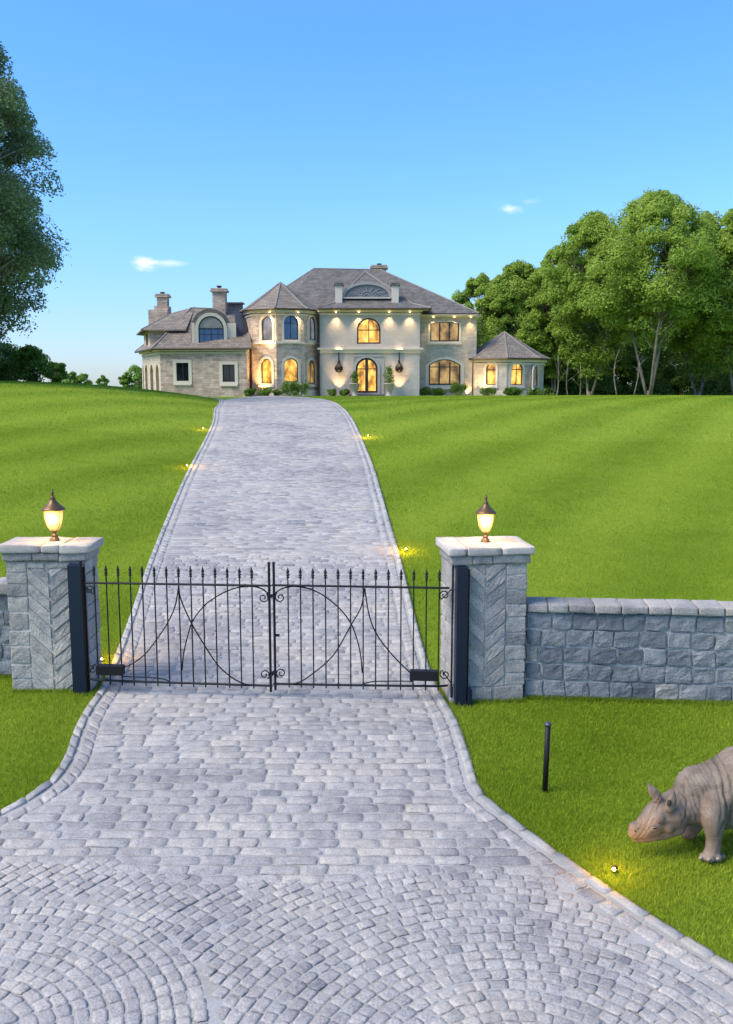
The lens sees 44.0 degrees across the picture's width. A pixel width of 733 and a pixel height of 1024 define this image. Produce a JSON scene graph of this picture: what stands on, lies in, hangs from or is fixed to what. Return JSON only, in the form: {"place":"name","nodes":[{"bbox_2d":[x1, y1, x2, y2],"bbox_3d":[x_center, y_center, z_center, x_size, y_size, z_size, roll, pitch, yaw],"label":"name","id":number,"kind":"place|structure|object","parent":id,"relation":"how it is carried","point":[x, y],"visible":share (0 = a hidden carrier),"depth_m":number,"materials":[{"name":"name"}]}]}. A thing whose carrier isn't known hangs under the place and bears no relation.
{"place":"outdoors","nodes":[
{"label":"outdoors","id":0,"kind":"place"},
{"bbox_2d":[0,396,732,1023],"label":"driveway","id":1,"kind":"structure","parent":0,"point":[392,796],"depth_m":7.70,"materials":[{"name":"stone"}]},
{"bbox_2d":[0,381,732,962],"bbox_3d":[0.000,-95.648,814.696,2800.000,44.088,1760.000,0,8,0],"label":"ground","id":2,"kind":"structure","parent":0,"point":[514,421],"depth_m":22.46,"materials":[{"name":"green plant"}]},
{"bbox_2d":[0,577,12,675],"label":"stone wall","id":3,"kind":"structure","parent":2,"relation":"on","point":[6,663],"depth_m":11.71,"materials":[{"name":"stone"}]},
{"bbox_2d":[0,339,24,380],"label":"bush","id":4,"kind":"object","parent":2,"relation":"on","point":[5,373],"visible":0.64,"depth_m":60.80,"materials":[{"name":"green plant"}]},
{"bbox_2d":[6,343,29,380],"bbox_3d":[-25.467,-10.592,65.378,2.967,3.112,3.097,-4,9,-24],"label":"bush","id":5,"kind":"object","parent":2,"relation":"on","point":[28,367],"visible":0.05,"depth_m":64.87,"materials":[{"name":"green plant"}]},
{"bbox_2d":[8,344,54,381],"bbox_3d":[-21.797,-9.574,59.267,2.836,2.810,3.013,0,8,0],"label":"bush","id":6,"kind":"object","parent":2,"relation":"on","point":[33,356],"visible":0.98,"depth_m":58.67,"materials":[{"name":"green plant"}]},
{"bbox_2d":[0,41,71,366],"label":"broadleaf tree","id":7,"kind":"object","parent":2,"relation":"on","point":[25,253],"visible":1,"depth_m":52.36,"materials":[{"name":"green plant"}]},
{"bbox_2d":[0,537,103,690],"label":"gate pillar","id":8,"kind":"structure","parent":2,"relation":"on","point":[37,594],"depth_m":11.15,"materials":[{"name":"stone"}]},
{"bbox_2d":[41,489,64,540],"bbox_3d":[-3.868,0.040,11.213,0.285,0.651,0.285,0,8,0],"label":"pillar lamp","id":9,"kind":"object","parent":8,"relation":"on","point":[52,509],"visible":1,"depth_m":11.15,"materials":[{"name":"white glass"}]},
{"bbox_2d":[67,563,90,694],"bbox_3d":[-3.514,1.439,11.120,0.201,1.630,0.143,0,8,0],"label":"steel gate post","id":10,"kind":"object","parent":8,"relation":"attached to","point":[75,619],"visible":0.92,"depth_m":11.05,"materials":[{"name":"black metal"}]},
{"bbox_2d":[79,561,273,691],"bbox_3d":[-2.297,1.397,10.942,2.349,1.646,0.101,1,8,4],"label":"gate leaf","id":11,"kind":"object","parent":10,"relation":"attached to","point":[111,669],"visible":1,"depth_m":10.97,"materials":[{"name":"black metal"}]},
{"bbox_2d":[44,361,69,382],"bbox_3d":[-22.464,-9.909,65.318,2.016,1.909,1.817,0,8,0],"label":"bush","id":12,"kind":"object","parent":2,"relation":"on","point":[60,374],"visible":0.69,"depth_m":64.92,"materials":[{"name":"green plant"}]},
{"bbox_2d":[61,370,78,383],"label":"distant tree","id":13,"kind":"object","parent":2,"relation":"on","point":[72,375],"visible":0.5,"depth_m":123.05,"materials":[{"name":"green plant"}]},
{"bbox_2d":[75,373,92,383],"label":"distant tree","id":14,"kind":"object","parent":2,"relation":"on","point":[81,377],"visible":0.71,"depth_m":123.13,"materials":[{"name":"green plant"}]},
{"bbox_2d":[95,375,109,385],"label":"distant tree","id":15,"kind":"object","parent":2,"relation":"on","point":[103,379],"visible":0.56,"depth_m":123.40,"materials":[{"name":"green plant"}]},
{"bbox_2d":[117,372,135,387],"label":"distant tree","id":16,"kind":"object","parent":2,"relation":"on","point":[126,382],"visible":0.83,"depth_m":123.08,"materials":[{"name":"green plant"}]},
{"bbox_2d":[119,365,142,388],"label":"distant tree","id":17,"kind":"object","parent":2,"relation":"on","point":[137,372],"visible":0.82,"depth_m":123.05,"materials":[{"name":"green plant"}]},
{"bbox_2d":[244,387,256,396],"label":"shrub","id":18,"kind":"object","parent":2,"relation":"on","point":[247,392],"visible":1,"depth_m":76.23,"materials":[{"name":"green plant"}]},
{"bbox_2d":[256,387,271,395],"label":"shrub","id":19,"kind":"object","parent":2,"relation":"on","point":[265,391],"visible":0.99,"depth_m":76.10,"materials":[{"name":"green plant"}]},
{"bbox_2d":[271,389,282,395],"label":"shrub","id":20,"kind":"object","parent":2,"relation":"on","point":[276,392],"visible":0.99,"depth_m":75.95,"materials":[{"name":"green plant"}]},
{"bbox_2d":[280,379,298,395],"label":"shrub","id":21,"kind":"object","parent":2,"relation":"on","point":[288,386],"visible":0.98,"depth_m":75.70,"materials":[{"name":"green plant"}]},
{"bbox_2d":[290,382,310,395],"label":"shrub","id":22,"kind":"object","parent":2,"relation":"on","point":[303,387],"visible":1,"depth_m":75.59,"materials":[{"name":"green plant"}]},
{"bbox_2d":[327,388,336,395],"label":"shrub","id":23,"kind":"object","parent":2,"relation":"on","point":[331,391],"visible":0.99,"depth_m":78.19,"materials":[{"name":"green plant"}]},
{"bbox_2d":[134,263,550,396],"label":"mansion","id":24,"kind":"structure","parent":2,"relation":"on","point":[320,331],"depth_m":78.93,"materials":[{"name":"beige stone"}]},
{"bbox_2d":[173,360,191,384],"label":"window","id":25,"kind":"structure","parent":24,"relation":"in","point":[183,376],"depth_m":77.20,"materials":[{"name":"grey stone"}]},
{"bbox_2d":[219,361,237,385],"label":"window","id":26,"kind":"structure","parent":24,"relation":"in","point":[228,376],"depth_m":76.88,"materials":[{"name":"grey stone"}]},
{"bbox_2d":[258,356,273,386],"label":"window","id":27,"kind":"structure","parent":24,"relation":"in","point":[267,380],"depth_m":77.75,"materials":[{"name":"yellow glass"}]},
{"bbox_2d":[259,315,274,343],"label":"window","id":28,"kind":"structure","parent":24,"relation":"in","point":[266,328],"depth_m":77.20,"materials":[{"name":"grey glass"}]},
{"bbox_2d":[282,313,300,342],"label":"window","id":29,"kind":"structure","parent":24,"relation":"in","point":[291,326],"depth_m":77.18,"materials":[{"name":"blue glass"}]},
{"bbox_2d":[282,356,300,383],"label":"window","id":30,"kind":"structure","parent":24,"relation":"in","point":[291,370],"depth_m":77.67,"materials":[{"name":"yellow glass"}]},
{"bbox_2d":[306,358,317,386],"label":"window","id":31,"kind":"structure","parent":24,"relation":"in","point":[310,365],"depth_m":79.18,"materials":[{"name":"grey stone"}]},
{"bbox_2d":[307,316,318,342],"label":"window","id":32,"kind":"structure","parent":24,"relation":"in","point":[311,327],"depth_m":78.84,"materials":[{"name":"grey glass"}]},
{"bbox_2d":[356,358,377,392],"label":"front door","id":33,"kind":"structure","parent":24,"relation":"in","point":[367,368],"depth_m":79.26,"materials":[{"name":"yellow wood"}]},
{"bbox_2d":[357,318,380,343],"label":"window","id":34,"kind":"structure","parent":24,"relation":"in","point":[368,330],"depth_m":78.72,"materials":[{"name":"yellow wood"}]},
{"bbox_2d":[427,321,461,344],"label":"window","id":35,"kind":"structure","parent":24,"relation":"in","point":[441,332],"depth_m":80.65,"materials":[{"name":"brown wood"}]},
{"bbox_2d":[425,357,463,388],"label":"window","id":36,"kind":"structure","parent":24,"relation":"in","point":[441,372],"depth_m":81.16,"materials":[{"name":"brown wood"}]},
{"bbox_2d":[484,362,497,387],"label":"window","id":37,"kind":"structure","parent":24,"relation":"in","point":[492,370],"depth_m":80.26,"materials":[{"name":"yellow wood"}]},
{"bbox_2d":[509,362,524,387],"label":"window","id":38,"kind":"structure","parent":24,"relation":"in","point":[516,379],"depth_m":79.92,"materials":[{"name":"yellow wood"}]},
{"bbox_2d":[530,363,538,389],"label":"window","id":39,"kind":"structure","parent":24,"relation":"in","point":[537,370],"depth_m":80.74,"materials":[{"name":"grey stone"}]},
{"bbox_2d":[339,388,350,395],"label":"shrub","id":40,"kind":"object","parent":2,"relation":"on","point":[344,392],"visible":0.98,"depth_m":78.23,"materials":[{"name":"green plant"}]},
{"bbox_2d":[349,370,359,395],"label":"potted tree","id":41,"kind":"object","parent":2,"relation":"on","point":[354,386],"visible":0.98,"depth_m":78.25,"materials":[{"name":"green plant"}]},
{"bbox_2d":[1,396,732,974],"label":"kerb","id":42,"kind":"structure","parent":2,"relation":"on","point":[561,858],"depth_m":9.18,"materials":[{"name":"stone"}]},
{"bbox_2d":[383,364,394,395],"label":"potted tree","id":43,"kind":"object","parent":2,"relation":"on","point":[389,386],"visible":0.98,"depth_m":78.24,"materials":[{"name":"green plant"}]},
{"bbox_2d":[419,386,430,395],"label":"shrub","id":44,"kind":"object","parent":2,"relation":"on","point":[426,390],"visible":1,"depth_m":79.89,"materials":[{"name":"green plant"}]},
{"bbox_2d":[431,387,445,395],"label":"shrub","id":45,"kind":"object","parent":2,"relation":"on","point":[437,391],"visible":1,"depth_m":80.01,"materials":[{"name":"green plant"}]},
{"bbox_2d":[450,382,468,395],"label":"shrub","id":46,"kind":"object","parent":2,"relation":"on","point":[456,388],"visible":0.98,"depth_m":79.70,"materials":[{"name":"green plant"}]},
{"bbox_2d":[451,272,509,347],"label":"woodland tree","id":47,"kind":"object","parent":2,"relation":"on","point":[477,287],"visible":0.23,"depth_m":100.08,"materials":[{"name":"green plant"}]},
{"bbox_2d":[436,536,534,702],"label":"gate pillar","id":48,"kind":"structure","parent":2,"relation":"on","point":[496,566],"depth_m":10.77,"materials":[{"name":"stone"}]},
{"bbox_2d":[453,566,471,707],"bbox_3d":[1.144,1.473,10.677,0.210,1.690,0.129,0,8,0],"label":"steel gate post","id":49,"kind":"object","parent":48,"relation":"attached to","point":[462,693],"visible":0.99,"depth_m":10.63,"materials":[{"name":"black metal"}]},
{"bbox_2d":[271,561,453,697],"bbox_3d":[-0.055,1.405,10.779,2.180,1.623,0.102,1,8,4],"label":"gate leaf","id":50,"kind":"object","parent":49,"relation":"attached to","point":[425,674],"visible":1,"depth_m":10.79,"materials":[{"name":"black metal"}]},
{"bbox_2d":[475,494,495,542],"bbox_3d":[1.433,0.075,10.905,0.254,0.581,0.254,0,8,0],"label":"pillar lamp","id":51,"kind":"object","parent":48,"relation":"on","point":[485,512],"visible":1,"depth_m":10.84,"materials":[{"name":"white glass"}]},
{"bbox_2d":[479,386,495,395],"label":"shrub","id":52,"kind":"object","parent":2,"relation":"on","point":[488,390],"visible":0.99,"depth_m":79.11,"materials":[{"name":"green plant"}]},
{"bbox_2d":[502,387,514,394],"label":"shrub","id":53,"kind":"object","parent":2,"relation":"on","point":[507,390],"visible":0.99,"depth_m":79.07,"materials":[{"name":"green plant"}]},
{"bbox_2d":[509,386,523,395],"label":"shrub","id":54,"kind":"object","parent":2,"relation":"on","point":[516,390],"visible":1,"depth_m":79.04,"materials":[{"name":"green plant"}]},
{"bbox_2d":[479,259,554,351],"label":"woodland tree","id":55,"kind":"object","parent":2,"relation":"on","point":[511,280],"visible":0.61,"depth_m":97.79,"materials":[{"name":"green plant"}]},
{"bbox_2d":[526,386,544,395],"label":"shrub","id":56,"kind":"object","parent":2,"relation":"on","point":[538,391],"visible":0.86,"depth_m":79.79,"materials":[{"name":"green plant"}]},
{"bbox_2d":[542,722,551,792],"bbox_3d":[1.685,2.320,8.479,0.072,0.733,0.066,0,8,0],"label":"bollard","id":57,"kind":"object","parent":2,"relation":"on","point":[548,725],"visible":0.91,"depth_m":8.45,"materials":[{"name":"black metal"}]},
{"bbox_2d":[513,244,600,392],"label":"woodland tree","id":58,"kind":"object","parent":2,"relation":"on","point":[541,339],"visible":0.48,"depth_m":96.25,"materials":[{"name":"green plant"}]},
{"bbox_2d":[556,356,566,394],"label":"sapling","id":59,"kind":"object","parent":2,"relation":"on","point":[558,375],"visible":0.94,"depth_m":88.31,"materials":[{"name":"grey plant"}]},
{"bbox_2d":[560,360,576,394],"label":"sapling","id":60,"kind":"object","parent":2,"relation":"on","point":[566,378],"visible":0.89,"depth_m":91.84,"materials":[{"name":"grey plant"}]},
{"bbox_2d":[552,271,601,394],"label":"woodland tree","id":61,"kind":"object","parent":2,"relation":"on","point":[595,318],"depth_m":109.30,"materials":[{"name":"green plant"}]},
{"bbox_2d":[572,365,581,394],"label":"sapling","id":62,"kind":"object","parent":2,"relation":"on","point":[580,378],"visible":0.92,"depth_m":92.86,"materials":[{"name":"brown plant"}]},
{"bbox_2d":[541,210,646,394],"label":"woodland tree","id":63,"kind":"object","parent":2,"relation":"on","point":[592,351],"visible":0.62,"depth_m":92.84,"materials":[{"name":"green plant"}]},
{"bbox_2d":[477,320,732,395],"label":"undergrowth","id":64,"kind":"object","parent":2,"relation":"on","point":[713,385],"visible":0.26,"depth_m":99.87,"materials":[{"name":"green plant"}]},
{"bbox_2d":[608,349,620,394],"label":"sapling","id":65,"kind":"object","parent":2,"relation":"on","point":[614,370],"visible":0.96,"depth_m":89.21,"materials":[{"name":"grey plant"}]},
{"bbox_2d":[611,865,617,872],"bbox_3d":[1.948,2.824,7.119,0.045,0.111,0.053,5,10,32],"label":"ground light","id":66,"kind":"object","parent":2,"relation":"on","point":[614,868],"visible":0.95,"depth_m":7.09,"materials":[{"name":"white metal"}]},
{"bbox_2d":[587,282,662,390],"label":"woodland tree","id":67,"kind":"object","parent":2,"relation":"on","point":[625,375],"visible":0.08,"depth_m":108.34,"materials":[{"name":"green plant"}]},
{"bbox_2d":[523,597,732,702],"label":"stone wall","id":68,"kind":"structure","parent":2,"relation":"on","point":[654,649],"depth_m":10.83,"materials":[{"name":"stone"}]},
{"bbox_2d":[634,358,645,394],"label":"sapling","id":69,"kind":"object","parent":2,"relation":"on","point":[639,365],"visible":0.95,"depth_m":87.04,"materials":[{"name":"grey plant"}]},
{"bbox_2d":[571,187,729,394],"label":"woodland tree","id":70,"kind":"object","parent":2,"relation":"on","point":[690,257],"visible":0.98,"depth_m":85.95,"materials":[{"name":"green plant"}]},
{"bbox_2d":[639,257,684,392],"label":"woodland tree","id":71,"kind":"object","parent":2,"relation":"on","point":[674,388],"visible":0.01,"depth_m":109.61,"materials":[{"name":"green plant"}]},
{"bbox_2d":[628,746,732,862],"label":"rhinoceros","id":72,"kind":"object","parent":2,"relation":"on","point":[693,801],"visible":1,"depth_m":7.25,"materials":[{"name":"grey"}]},
{"bbox_2d":[651,209,732,394],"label":"woodland tree","id":73,"kind":"object","parent":2,"relation":"on","point":[679,344],"visible":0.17,"depth_m":92.66,"materials":[{"name":"green plant"}]},
{"bbox_2d":[685,208,732,394],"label":"woodland tree","id":74,"kind":"object","parent":2,"relation":"on","point":[724,244],"visible":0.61,"depth_m":88.27,"materials":[{"name":"green plant"}]},
{"bbox_2d":[0,0,732,391],"label":"sky","id":75,"kind":"structure","parent":0,"point":[246,148],"materials":[{"name":"blue"}]}
]}

